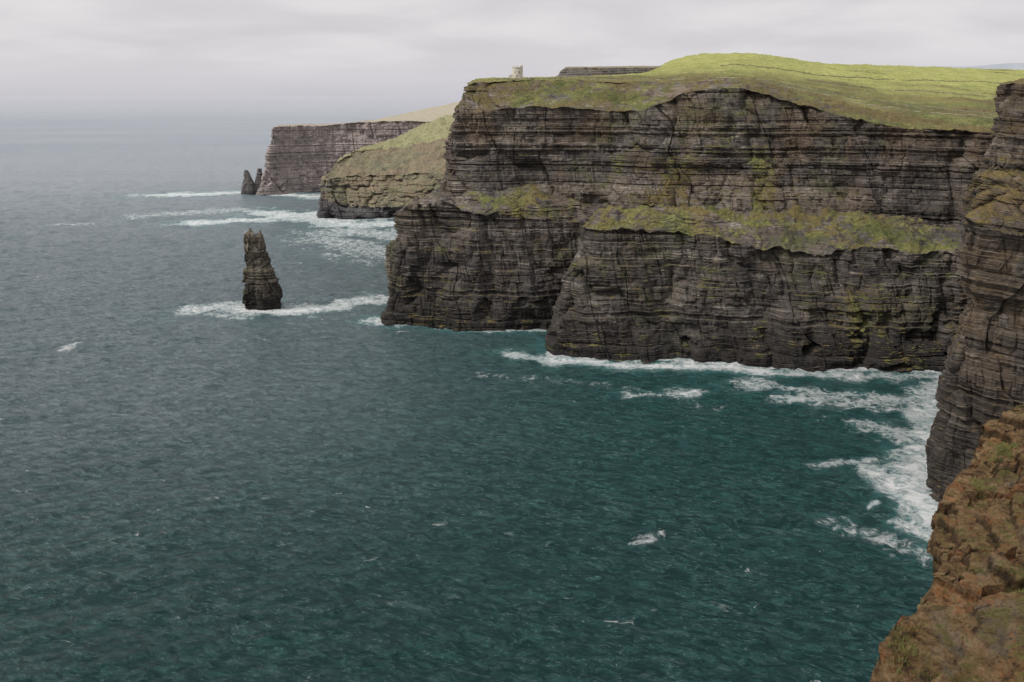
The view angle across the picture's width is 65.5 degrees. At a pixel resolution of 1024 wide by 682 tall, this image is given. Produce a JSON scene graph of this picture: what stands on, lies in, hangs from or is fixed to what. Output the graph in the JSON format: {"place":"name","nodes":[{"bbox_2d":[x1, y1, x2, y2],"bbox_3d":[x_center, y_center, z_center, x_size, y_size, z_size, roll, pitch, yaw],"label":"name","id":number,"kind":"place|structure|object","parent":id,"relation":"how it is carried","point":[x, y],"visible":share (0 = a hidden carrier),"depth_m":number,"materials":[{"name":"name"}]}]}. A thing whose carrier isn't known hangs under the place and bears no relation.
{"place":"outdoors","nodes":[
{"label":"outdoors","id":0,"kind":"place"},
{"bbox_2d":[256,101,459,195],"bbox_3d":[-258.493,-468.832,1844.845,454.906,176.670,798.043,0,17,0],"label":"distant headland","id":1,"kind":"structure","parent":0,"point":[299,158],"depth_m":1532.95,"materials":[{"name":"grey stone"}]},
{"bbox_2d":[316,115,454,219],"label":"green slope headland","id":2,"kind":"structure","parent":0,"point":[388,178],"depth_m":1250.55,"materials":[{"name":"green plant"}]},
{"bbox_2d":[0,96,941,681],"bbox_3d":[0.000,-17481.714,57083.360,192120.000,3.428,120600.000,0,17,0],"label":"sea","id":3,"kind":"structure","parent":0,"point":[324,474],"depth_m":400.90,"materials":[{"name":"liquid"}]},
{"bbox_2d":[240,170,253,194],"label":"sea stack","id":4,"kind":"object","parent":3,"relation":"in","point":[247,188],"visible":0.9,"depth_m":1492.82,"materials":[{"name":"grey stone"}]},
{"bbox_2d":[253,168,262,194],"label":"sea stack","id":5,"kind":"object","parent":3,"relation":"in","point":[258,180],"visible":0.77,"depth_m":1498.88,"materials":[{"name":"grey stone"}]},
{"bbox_2d":[242,228,282,309],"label":"sea stack","id":6,"kind":"object","parent":3,"relation":"in","point":[262,290],"visible":0.98,"depth_m":690.43,"materials":[{"name":"grey stone"}]},
{"bbox_2d":[0,0,1023,95],"label":"sky","id":7,"kind":"structure","parent":0,"point":[48,47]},
{"bbox_2d":[380,52,1023,372],"bbox_3d":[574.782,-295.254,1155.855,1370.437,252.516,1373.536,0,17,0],"label":"headland cliff","id":8,"kind":"structure","parent":0,"point":[703,213],"depth_m":630.52,"materials":[{"name":"stone"}]},
{"bbox_2d":[385,244,393,296],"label":"rock pinnacle","id":9,"kind":"object","parent":8,"relation":"on","point":[388,266],"visible":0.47,"depth_m":669.45,"materials":[{"name":"grey stone"}]},
{"bbox_2d":[509,65,522,77],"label":"stone tower","id":10,"kind":"structure","parent":8,"relation":"on","point":[517,71],"depth_m":802.05,"materials":[{"name":"beige stone"}]},
{"bbox_2d":[524,76,679,79],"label":"stone wall","id":11,"kind":"structure","parent":8,"relation":"on","point":[608,77],"depth_m":770.50,"materials":[{"name":"stone"}]},
{"bbox_2d":[555,66,660,76],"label":"rock ridge","id":12,"kind":"object","parent":8,"relation":"on","point":[590,71],"visible":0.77,"depth_m":1144.42,"materials":[{"name":"grey stone"}]},
{"bbox_2d":[720,63,1000,83],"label":"stone wall","id":13,"kind":"structure","parent":8,"relation":"on","point":[857,77],"depth_m":984.36,"materials":[{"name":"grey stone"}]},
{"bbox_2d":[752,77,995,114],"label":"stone wall","id":14,"kind":"structure","parent":8,"relation":"on","point":[878,100],"depth_m":723.25,"materials":[{"name":"stone"}]},
{"bbox_2d":[808,80,996,96],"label":"stone wall","id":15,"kind":"structure","parent":8,"relation":"on","point":[899,90],"depth_m":853.87,"materials":[{"name":"stone"}]},
{"bbox_2d":[500,77,990,117],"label":"path","id":16,"kind":"structure","parent":0,"point":[830,95],"depth_m":697.53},
{"bbox_2d":[869,404,1023,681],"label":"foreground ledge","id":17,"kind":"object","parent":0,"point":[969,607],"visible":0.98,"depth_m":29.21,"materials":[{"name":"brown stone"}]},
{"bbox_2d":[874,426,1023,680],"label":"ledge grass","id":18,"kind":"structure","parent":17,"relation":"on","point":[977,484],"depth_m":28.53,"materials":[{"name":"green plant"}]},
{"bbox_2d":[921,63,1023,69],"bbox_3d":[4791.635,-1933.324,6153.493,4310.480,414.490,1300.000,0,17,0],"label":"distant hills","id":19,"kind":"structure","parent":0,"point":[1016,66],"depth_m":5941.83,"materials":[{"name":"grey"}]},
{"bbox_2d":[925,78,1023,502],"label":"cliff","id":20,"kind":"structure","parent":0,"point":[980,382],"depth_m":342.79,"materials":[{"name":"grey stone"}]}
]}

